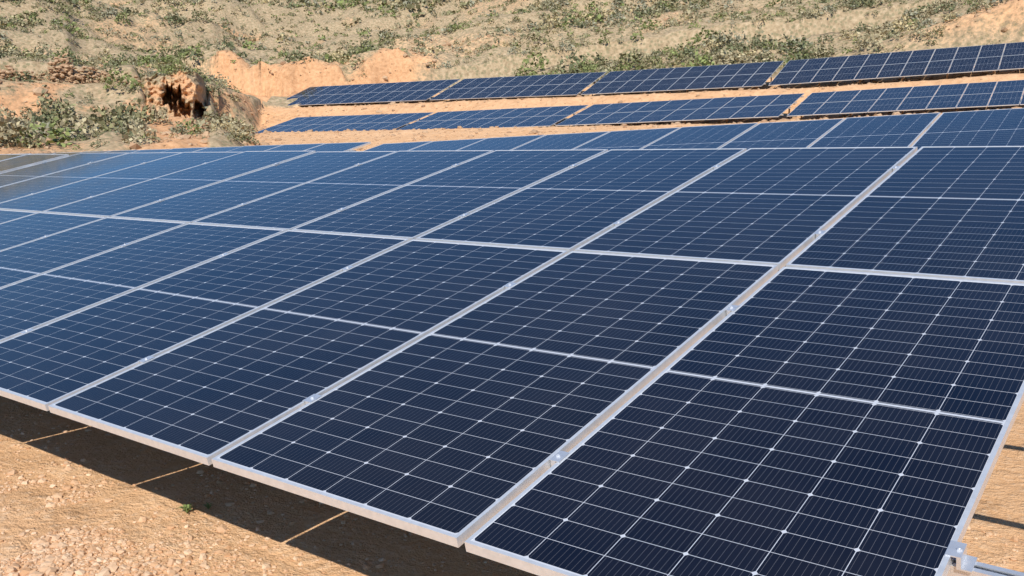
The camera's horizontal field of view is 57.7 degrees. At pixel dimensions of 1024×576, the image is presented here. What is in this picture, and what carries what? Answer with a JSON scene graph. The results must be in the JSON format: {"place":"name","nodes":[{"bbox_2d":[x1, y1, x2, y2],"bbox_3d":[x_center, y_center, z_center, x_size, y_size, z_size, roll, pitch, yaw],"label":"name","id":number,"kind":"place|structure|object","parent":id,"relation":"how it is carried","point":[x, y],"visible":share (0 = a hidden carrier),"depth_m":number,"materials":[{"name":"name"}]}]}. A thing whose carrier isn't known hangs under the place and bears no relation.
{"place":"outdoors","nodes":[
{"label":"outdoors","id":0,"kind":"place"},
{"bbox_2d":[141,69,218,122],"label":"eroded hill bank","id":1,"kind":"structure","parent":0,"point":[180,93],"depth_m":55.87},
{"bbox_2d":[165,57,190,70],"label":"shrub","id":2,"kind":"object","parent":1,"relation":"on","point":[180,62],"visible":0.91,"depth_m":56.20,"materials":[{"name":"green plant"}]},
{"bbox_2d":[0,0,1023,575],"bbox_3d":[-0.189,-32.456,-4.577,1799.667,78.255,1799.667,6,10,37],"label":"ground","id":3,"kind":"structure","parent":0,"point":[1000,508],"depth_m":51.57,"materials":[{"name":"soil"}]},
{"bbox_2d":[0,105,17,124],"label":"shrub","id":4,"kind":"object","parent":3,"relation":"on","point":[5,112],"visible":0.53,"depth_m":47.56,"materials":[{"name":"beige plant"}]},
{"bbox_2d":[0,126,36,147],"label":"shrub","id":5,"kind":"object","parent":3,"relation":"on","point":[13,132],"visible":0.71,"depth_m":40.01,"materials":[{"name":"green plant"}]},
{"bbox_2d":[0,111,37,138],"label":"shrub","id":6,"kind":"object","parent":3,"relation":"on","point":[12,125],"visible":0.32,"depth_m":43.48,"materials":[{"name":"green plant"}]},
{"bbox_2d":[8,71,33,82],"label":"shrub","id":7,"kind":"object","parent":3,"relation":"on","point":[26,76],"visible":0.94,"depth_m":53.03,"materials":[{"name":"green plant"}]},
{"bbox_2d":[0,113,45,147],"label":"shrub","id":8,"kind":"object","parent":3,"relation":"on","point":[17,125],"visible":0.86,"depth_m":40.18,"materials":[{"name":"green plant"}]},
{"bbox_2d":[23,135,42,147],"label":"shrub","id":9,"kind":"object","parent":3,"relation":"on","point":[37,141],"visible":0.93,"depth_m":40.27,"materials":[{"name":"green plant"}]},
{"bbox_2d":[0,154,68,173],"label":"solar table","id":10,"kind":"object","parent":3,"relation":"on","point":[10,162],"visible":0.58,"depth_m":12.28,"materials":[{"name":"metal"}]},
{"bbox_2d":[29,42,54,57],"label":"shrub","id":11,"kind":"object","parent":3,"relation":"on","point":[42,50],"visible":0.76,"depth_m":78.50,"materials":[{"name":"beige plant"}]},
{"bbox_2d":[16,117,74,146],"bbox_3d":[-20.672,-6.881,41.210,2.407,1.426,2.348,-4,9,-29],"label":"shrub","id":12,"kind":"object","parent":3,"relation":"on","point":[57,131],"visible":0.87,"depth_m":41.23,"materials":[{"name":"green plant"}]},
{"bbox_2d":[31,110,66,123],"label":"shrub","id":13,"kind":"object","parent":3,"relation":"on","point":[47,114],"visible":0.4,"depth_m":48.40,"materials":[{"name":"green plant"}]},
{"bbox_2d":[28,84,72,114],"bbox_3d":[-25.007,-10.227,50.582,2.056,1.671,2.434,1,8,8],"label":"shrub","id":14,"kind":"object","parent":3,"relation":"on","point":[48,95],"visible":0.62,"depth_m":50.34,"materials":[{"name":"green plant"}]},
{"bbox_2d":[29,94,75,122],"bbox_3d":[-24.387,-9.527,49.476,2.389,1.561,2.130,-1,8,-11],"label":"shrub","id":15,"kind":"object","parent":3,"relation":"on","point":[54,107],"visible":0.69,"depth_m":49.22,"materials":[{"name":"green plant"}]},
{"bbox_2d":[43,124,77,138],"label":"shrub","id":16,"kind":"object","parent":3,"relation":"on","point":[64,129],"visible":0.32,"depth_m":44.14,"materials":[{"name":"green plant"}]},
{"bbox_2d":[47,111,81,130],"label":"shrub","id":17,"kind":"object","parent":3,"relation":"on","point":[63,117],"visible":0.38,"depth_m":45.95,"materials":[{"name":"green plant"}]},
{"bbox_2d":[55,0,77,16],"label":"shrub","id":18,"kind":"object","parent":3,"relation":"on","point":[65,7],"visible":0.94,"depth_m":102.58,"materials":[{"name":"green plant"}]},
{"bbox_2d":[57,21,83,34],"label":"shrub","id":19,"kind":"object","parent":3,"relation":"on","point":[76,28],"visible":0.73,"depth_m":95.42,"materials":[{"name":"green plant"}]},
{"bbox_2d":[59,50,82,65],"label":"shrub","id":20,"kind":"object","parent":3,"relation":"on","point":[74,60],"visible":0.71,"depth_m":55.66,"materials":[{"name":"green plant"}]},
{"bbox_2d":[0,54,142,85],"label":"dry stone wall","id":21,"kind":"structure","parent":3,"relation":"on","point":[68,70],"depth_m":54.73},
{"bbox_2d":[55,112,99,140],"bbox_3d":[-20.856,-7.762,44.592,2.073,1.526,1.864,-3,8,-18],"label":"shrub","id":22,"kind":"object","parent":3,"relation":"on","point":[85,122],"visible":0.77,"depth_m":44.40,"materials":[{"name":"beige plant"}]},
{"bbox_2d":[86,101,128,131],"bbox_3d":[-20.696,-8.741,47.723,2.298,1.661,2.648,-2,8,-15],"label":"shrub","id":23,"kind":"object","parent":3,"relation":"on","point":[103,111],"visible":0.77,"depth_m":47.39,"materials":[{"name":"green plant"}]},
{"bbox_2d":[102,67,139,88],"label":"shrub","id":24,"kind":"object","parent":3,"relation":"on","point":[121,79],"visible":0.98,"depth_m":53.88,"materials":[{"name":"green plant"}]},
{"bbox_2d":[114,11,129,24],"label":"shrub","id":25,"kind":"object","parent":3,"relation":"on","point":[117,19],"visible":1,"depth_m":106.86,"materials":[{"name":"green plant"}]},
{"bbox_2d":[109,108,139,129],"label":"shrub","id":26,"kind":"object","parent":3,"relation":"on","point":[118,116],"visible":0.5,"depth_m":47.86,"materials":[{"name":"green plant"}]},
{"bbox_2d":[119,113,144,130],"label":"shrub","id":27,"kind":"object","parent":3,"relation":"on","point":[130,122],"visible":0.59,"depth_m":47.41,"materials":[{"name":"green plant"}]},
{"bbox_2d":[108,95,164,124],"bbox_3d":[-20.225,-9.522,49.921,2.794,1.713,1.962,-7,11,-42],"label":"shrub","id":28,"kind":"object","parent":3,"relation":"on","point":[142,114],"visible":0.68,"depth_m":49.78,"materials":[{"name":"green plant"}]},
{"bbox_2d":[121,119,161,144],"bbox_3d":[-16.333,-6.819,41.021,1.748,1.269,1.740,-4,9,-27],"label":"shrub","id":29,"kind":"object","parent":3,"relation":"on","point":[133,128],"visible":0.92,"depth_m":40.71,"materials":[{"name":"beige plant"}]},
{"bbox_2d":[142,52,168,63],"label":"shrub","id":30,"kind":"object","parent":3,"relation":"on","point":[157,54],"visible":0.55,"depth_m":86.60,"materials":[{"name":"green plant"}]},
{"bbox_2d":[147,108,172,123],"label":"shrub","id":31,"kind":"object","parent":3,"relation":"on","point":[164,113],"visible":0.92,"depth_m":50.13,"materials":[{"name":"beige plant"}]},
{"bbox_2d":[159,44,179,58],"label":"shrub","id":32,"kind":"object","parent":3,"relation":"on","point":[162,50],"visible":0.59,"depth_m":90.01,"materials":[{"name":"green plant"}]},
{"bbox_2d":[162,14,184,24],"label":"shrub","id":33,"kind":"object","parent":3,"relation":"on","point":[172,18],"visible":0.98,"depth_m":110.57,"materials":[{"name":"green plant"}]},
{"bbox_2d":[170,121,192,134],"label":"shrub","id":34,"kind":"object","parent":3,"relation":"on","point":[179,129],"visible":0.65,"depth_m":48.54,"materials":[{"name":"beige plant"}]},
{"bbox_2d":[180,503,193,512],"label":"weed","id":35,"kind":"object","parent":3,"relation":"on","point":[187,508],"visible":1,"depth_m":4.19,"materials":[{"name":"green plant"}]},
{"bbox_2d":[174,116,201,134],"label":"shrub","id":36,"kind":"object","parent":3,"relation":"on","point":[189,122],"visible":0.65,"depth_m":49.12,"materials":[{"name":"green plant"}]},
{"bbox_2d":[25,142,370,155],"bbox_3d":[-9.412,-1.889,18.800,13.869,2.039,4.457,5,10,34],"label":"solar table","id":37,"kind":"object","parent":3,"relation":"on","point":[322,147],"visible":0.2,"depth_m":17.93,"materials":[{"name":"glass"}]},
{"bbox_2d":[191,6,208,20],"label":"shrub","id":38,"kind":"object","parent":3,"relation":"on","point":[203,12],"visible":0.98,"depth_m":113.52,"materials":[{"name":"green plant"}]},
{"bbox_2d":[196,106,233,132],"bbox_3d":[-16.712,-9.344,51.959,2.462,1.571,3.048,-4,9,-27],"label":"shrub","id":39,"kind":"object","parent":3,"relation":"on","point":[203,118],"visible":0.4,"depth_m":51.45,"materials":[{"name":"beige plant"}]},
{"bbox_2d":[212,119,231,130],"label":"shrub","id":40,"kind":"object","parent":3,"relation":"on","point":[220,124],"visible":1,"depth_m":46.26,"materials":[{"name":"beige plant"}]},
{"bbox_2d":[209,109,239,131],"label":"shrub","id":41,"kind":"object","parent":3,"relation":"on","point":[229,115],"visible":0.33,"depth_m":55.30,"materials":[{"name":"beige plant"}]},
{"bbox_2d":[221,131,243,141],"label":"shrub","id":42,"kind":"object","parent":3,"relation":"on","point":[235,136],"visible":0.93,"depth_m":43.74,"materials":[{"name":"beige plant"}]},
{"bbox_2d":[218,116,255,136],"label":"shrub","id":43,"kind":"object","parent":3,"relation":"on","point":[236,125],"visible":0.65,"depth_m":48.12,"materials":[{"name":"beige plant"}]},
{"bbox_2d":[284,49,315,61],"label":"shrub","id":44,"kind":"object","parent":3,"relation":"on","point":[292,58],"visible":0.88,"depth_m":79.75,"materials":[{"name":"green plant"}]},
{"bbox_2d":[325,45,349,61],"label":"shrub","id":45,"kind":"object","parent":3,"relation":"on","point":[336,53],"visible":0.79,"depth_m":82.45,"materials":[{"name":"beige plant"}]},
{"bbox_2d":[249,112,433,134],"bbox_3d":[-10.768,-10.196,57.930,11.578,1.380,4.413,5,9,31],"label":"solar table","id":46,"kind":"object","parent":3,"relation":"on","point":[375,122],"visible":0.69,"depth_m":57.81,"materials":[{"name":"glass"}]},
{"bbox_2d":[287,79,459,105],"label":"solar table","id":47,"kind":"object","parent":3,"relation":"on","point":[387,92],"visible":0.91,"depth_m":69.22,"materials":[{"name":"glass"}]},
{"bbox_2d":[377,28,397,45],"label":"shrub","id":48,"kind":"object","parent":3,"relation":"on","point":[387,37],"visible":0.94,"depth_m":91.98,"materials":[{"name":"green plant"}]},
{"bbox_2d":[397,105,588,129],"bbox_3d":[-1.278,-9.451,52.147,10.446,1.520,4.413,5,9,31],"label":"solar table","id":49,"kind":"object","parent":3,"relation":"on","point":[527,117],"visible":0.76,"depth_m":51.88,"materials":[{"name":"glass"}]},
{"bbox_2d":[0,0,1009,149],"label":"hillside scrub","id":50,"kind":"object","parent":3,"relation":"on","point":[690,8],"visible":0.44,"depth_m":91.51,"materials":[{"name":"green plant"}]},
{"bbox_2d":[0,146,1023,575],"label":"solar table","id":51,"kind":"object","parent":3,"relation":"on","point":[596,362],"visible":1,"depth_m":3.85,"materials":[{"name":"glass"}]},
{"bbox_2d":[0,0,1023,153],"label":"rubble","id":52,"kind":"object","parent":3,"relation":"on","point":[36,91],"visible":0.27,"depth_m":49.30,"materials":[{"name":"stone"}]},
{"bbox_2d":[430,72,605,100],"bbox_3d":[0.285,-13.448,62.847,11.579,2.146,4.261,5,9,31],"label":"solar table","id":53,"kind":"object","parent":3,"relation":"on","point":[573,84],"visible":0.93,"depth_m":62.53,"materials":[{"name":"glass"}]},
{"bbox_2d":[515,65,537,75],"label":"shrub","id":54,"kind":"object","parent":3,"relation":"on","point":[530,74],"visible":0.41,"depth_m":67.70,"materials":[{"name":"green plant"}]},
{"bbox_2d":[520,49,548,70],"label":"shrub","id":55,"kind":"object","parent":3,"relation":"on","point":[541,62],"visible":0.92,"depth_m":70.84,"materials":[{"name":"green plant"}]},
{"bbox_2d":[527,30,553,41],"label":"shrub","id":56,"kind":"object","parent":3,"relation":"on","point":[537,35],"visible":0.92,"depth_m":87.71,"materials":[{"name":"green plant"}]},
{"bbox_2d":[539,12,559,28],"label":"shrub","id":57,"kind":"object","parent":3,"relation":"on","point":[548,19],"visible":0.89,"depth_m":92.50,"materials":[{"name":"beige plant"}]},
{"bbox_2d":[552,63,581,73],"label":"shrub","id":58,"kind":"object","parent":3,"relation":"on","point":[566,72],"visible":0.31,"depth_m":65.89,"materials":[{"name":"green plant"}]},
{"bbox_2d":[557,49,586,67],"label":"shrub","id":59,"kind":"object","parent":3,"relation":"on","point":[576,58],"visible":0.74,"depth_m":70.72,"materials":[{"name":"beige plant"}]},
{"bbox_2d":[571,11,594,24],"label":"shrub","id":60,"kind":"object","parent":3,"relation":"on","point":[589,17],"visible":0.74,"depth_m":93.92,"materials":[{"name":"beige plant"}]},
{"bbox_2d":[581,7,603,22],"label":"shrub","id":61,"kind":"object","parent":3,"relation":"on","point":[598,16],"visible":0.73,"depth_m":95.02,"materials":[{"name":"green plant"}]},
{"bbox_2d":[580,49,611,66],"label":"shrub","id":62,"kind":"object","parent":3,"relation":"on","point":[598,58],"visible":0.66,"depth_m":70.24,"materials":[{"name":"beige plant"}]},
{"bbox_2d":[596,65,615,81],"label":"shrub","id":63,"kind":"object","parent":3,"relation":"on","point":[601,70],"visible":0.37,"depth_m":64.53,"materials":[{"name":"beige plant"}]},
{"bbox_2d":[604,12,625,24],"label":"shrub","id":64,"kind":"object","parent":3,"relation":"on","point":[616,17],"visible":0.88,"depth_m":93.57,"materials":[{"name":"green plant"}]},
{"bbox_2d":[613,60,641,70],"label":"shrub","id":65,"kind":"object","parent":3,"relation":"on","point":[628,66],"visible":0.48,"depth_m":65.24,"materials":[{"name":"green plant"}]},
{"bbox_2d":[613,49,649,69],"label":"shrub","id":66,"kind":"object","parent":3,"relation":"on","point":[632,58],"visible":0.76,"depth_m":66.05,"materials":[{"name":"green plant"}]},
{"bbox_2d":[624,45,650,64],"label":"shrub","id":67,"kind":"object","parent":3,"relation":"on","point":[640,51],"visible":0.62,"depth_m":67.10,"materials":[{"name":"beige plant"}]},
{"bbox_2d":[628,0,650,13],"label":"shrub","id":68,"kind":"object","parent":3,"relation":"on","point":[643,4],"visible":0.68,"depth_m":99.23,"materials":[{"name":"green plant"}]},
{"bbox_2d":[638,17,661,29],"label":"shrub","id":69,"kind":"object","parent":3,"relation":"on","point":[645,26],"visible":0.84,"depth_m":84.84,"materials":[{"name":"green plant"}]},
{"bbox_2d":[640,55,660,69],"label":"shrub","id":70,"kind":"object","parent":3,"relation":"on","point":[652,59],"visible":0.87,"depth_m":65.17,"materials":[{"name":"green plant"}]},
{"bbox_2d":[555,93,803,126],"bbox_3d":[8.212,-8.752,46.356,11.591,1.736,4.413,5,9,31],"label":"solar table","id":71,"kind":"object","parent":3,"relation":"on","point":[746,107],"visible":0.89,"depth_m":45.94,"materials":[{"name":"glass"}]},
{"bbox_2d":[667,50,696,67],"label":"shrub","id":72,"kind":"object","parent":3,"relation":"on","point":[671,63],"visible":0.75,"depth_m":63.49,"materials":[{"name":"green plant"}]},
{"bbox_2d":[581,61,783,95],"bbox_3d":[10.261,-12.623,56.780,11.584,2.205,4.261,5,9,31],"label":"solar table","id":73,"kind":"object","parent":3,"relation":"on","point":[713,76],"visible":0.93,"depth_m":56.43,"materials":[{"name":"glass"}]},
{"bbox_2d":[675,46,700,58],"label":"shrub","id":74,"kind":"object","parent":3,"relation":"on","point":[686,49],"visible":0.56,"depth_m":64.95,"materials":[{"name":"green plant"}]},
{"bbox_2d":[365,108,1023,150],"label":"solar table","id":75,"kind":"object","parent":3,"relation":"on","point":[1000,127],"visible":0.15,"depth_m":11.56,"materials":[{"name":"glass"}]},
{"bbox_2d":[681,50,718,66],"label":"shrub","id":76,"kind":"object","parent":3,"relation":"on","point":[703,63],"visible":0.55,"depth_m":61.18,"materials":[{"name":"green plant"}]},
{"bbox_2d":[688,28,723,45],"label":"shrub","id":77,"kind":"object","parent":3,"relation":"on","point":[698,39],"visible":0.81,"depth_m":69.61,"materials":[{"name":"green plant"}]},
{"bbox_2d":[701,39,720,51],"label":"shrub","id":78,"kind":"object","parent":3,"relation":"on","point":[712,44],"visible":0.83,"depth_m":66.72,"materials":[{"name":"beige plant"}]},
{"bbox_2d":[708,46,726,61],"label":"shrub","id":79,"kind":"object","parent":3,"relation":"on","point":[716,52],"visible":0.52,"depth_m":62.57,"materials":[{"name":"beige plant"}]},
{"bbox_2d":[703,32,732,46],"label":"shrub","id":80,"kind":"object","parent":3,"relation":"on","point":[713,37],"visible":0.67,"depth_m":68.32,"materials":[{"name":"green plant"}]},
{"bbox_2d":[706,52,730,65],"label":"shrub","id":81,"kind":"object","parent":3,"relation":"on","point":[719,60],"visible":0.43,"depth_m":61.54,"materials":[{"name":"beige plant"}]},
{"bbox_2d":[702,30,735,44],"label":"shrub","id":82,"kind":"object","parent":3,"relation":"on","point":[727,36],"visible":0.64,"depth_m":68.61,"materials":[{"name":"beige plant"}]},
{"bbox_2d":[714,48,749,64],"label":"shrub","id":83,"kind":"object","parent":3,"relation":"on","point":[733,58],"visible":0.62,"depth_m":61.16,"materials":[{"name":"beige plant"}]},
{"bbox_2d":[726,41,749,56],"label":"shrub","id":84,"kind":"object","parent":3,"relation":"on","point":[740,50],"visible":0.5,"depth_m":63.78,"materials":[{"name":"green plant"}]},
{"bbox_2d":[728,29,748,48],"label":"shrub","id":85,"kind":"object","parent":3,"relation":"on","point":[739,38],"visible":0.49,"depth_m":69.28,"materials":[{"name":"beige plant"}]},
{"bbox_2d":[737,53,758,63],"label":"shrub","id":86,"kind":"object","parent":3,"relation":"on","point":[748,61],"visible":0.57,"depth_m":60.83,"materials":[{"name":"beige plant"}]},
{"bbox_2d":[748,34,766,48],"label":"shrub","id":87,"kind":"object","parent":3,"relation":"on","point":[755,43],"visible":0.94,"depth_m":65.12,"materials":[{"name":"green plant"}]},
{"bbox_2d":[752,27,778,46],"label":"shrub","id":88,"kind":"object","parent":3,"relation":"on","point":[771,40],"visible":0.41,"depth_m":67.09,"materials":[{"name":"beige plant"}]},
{"bbox_2d":[754,48,779,62],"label":"shrub","id":89,"kind":"object","parent":3,"relation":"on","point":[768,55],"visible":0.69,"depth_m":61.18,"materials":[{"name":"beige plant"}]},
{"bbox_2d":[776,37,811,52],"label":"shrub","id":90,"kind":"object","parent":3,"relation":"on","point":[784,49],"visible":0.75,"depth_m":63.07,"materials":[{"name":"green plant"}]},
{"bbox_2d":[776,34,811,50],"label":"shrub","id":91,"kind":"object","parent":3,"relation":"on","point":[786,38],"visible":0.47,"depth_m":64.29,"materials":[{"name":"green plant"}]},
{"bbox_2d":[785,48,813,64],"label":"shrub","id":92,"kind":"object","parent":3,"relation":"on","point":[791,56],"visible":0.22,"depth_m":60.56,"materials":[{"name":"green plant"}]},
{"bbox_2d":[805,41,830,56],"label":"shrub","id":93,"kind":"object","parent":3,"relation":"on","point":[821,46],"visible":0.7,"depth_m":61.51,"materials":[{"name":"beige plant"}]},
{"bbox_2d":[850,0,874,7],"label":"shrub","id":94,"kind":"object","parent":3,"relation":"on","point":[858,2],"visible":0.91,"depth_m":75.61,"materials":[{"name":"green plant"}]},
{"bbox_2d":[853,32,875,48],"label":"shrub","id":95,"kind":"object","parent":3,"relation":"on","point":[858,38],"visible":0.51,"depth_m":58.09,"materials":[{"name":"beige plant"}]},
{"bbox_2d":[850,0,882,7],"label":"shrub","id":96,"kind":"object","parent":3,"relation":"on","point":[861,1],"visible":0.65,"depth_m":75.55,"materials":[{"name":"green plant"}]},
{"bbox_2d":[854,31,884,52],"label":"shrub","id":97,"kind":"object","parent":3,"relation":"on","point":[876,44],"visible":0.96,"depth_m":56.97,"materials":[{"name":"beige plant"}]},
{"bbox_2d":[857,23,890,39],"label":"shrub","id":98,"kind":"object","parent":3,"relation":"on","point":[877,30],"visible":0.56,"depth_m":62.22,"materials":[{"name":"beige plant"}]},
{"bbox_2d":[769,42,1023,87],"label":"solar table","id":99,"kind":"object","parent":3,"relation":"on","point":[882,65],"visible":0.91,"depth_m":50.01,"materials":[{"name":"glass"}]},
{"bbox_2d":[887,14,918,33],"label":"shrub","id":100,"kind":"object","parent":3,"relation":"on","point":[897,22],"visible":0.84,"depth_m":59.16,"materials":[{"name":"beige plant"}]},
{"bbox_2d":[787,80,1023,119],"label":"solar table","id":101,"kind":"object","parent":3,"relation":"on","point":[980,94],"visible":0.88,"depth_m":40.51,"materials":[{"name":"glass"}]},
{"bbox_2d":[896,10,920,20],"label":"shrub","id":102,"kind":"object","parent":3,"relation":"on","point":[915,13],"visible":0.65,"depth_m":63.07,"materials":[{"name":"beige plant"}]},
{"bbox_2d":[909,28,928,39],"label":"shrub","id":103,"kind":"object","parent":3,"relation":"on","point":[918,32],"visible":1,"depth_m":55.42,"materials":[{"name":"beige plant"}]},
{"bbox_2d":[928,0,948,12],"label":"shrub","id":104,"kind":"object","parent":3,"relation":"on","point":[935,6],"visible":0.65,"depth_m":62.16,"materials":[{"name":"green plant"}]},
{"bbox_2d":[933,0,954,12],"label":"shrub","id":105,"kind":"object","parent":3,"relation":"on","point":[948,5],"visible":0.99,"depth_m":60.83,"materials":[{"name":"green plant"}]},
{"bbox_2d":[970,0,991,11],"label":"shrub","id":106,"kind":"object","parent":3,"relation":"on","point":[986,5],"visible":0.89,"depth_m":54.85,"materials":[{"name":"beige plant"}]},
{"bbox_2d":[0,396,1023,575],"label":"gravel","id":107,"kind":"structure","parent":0,"point":[48,567],"depth_m":3.79,"materials":[{"name":"gravel"}]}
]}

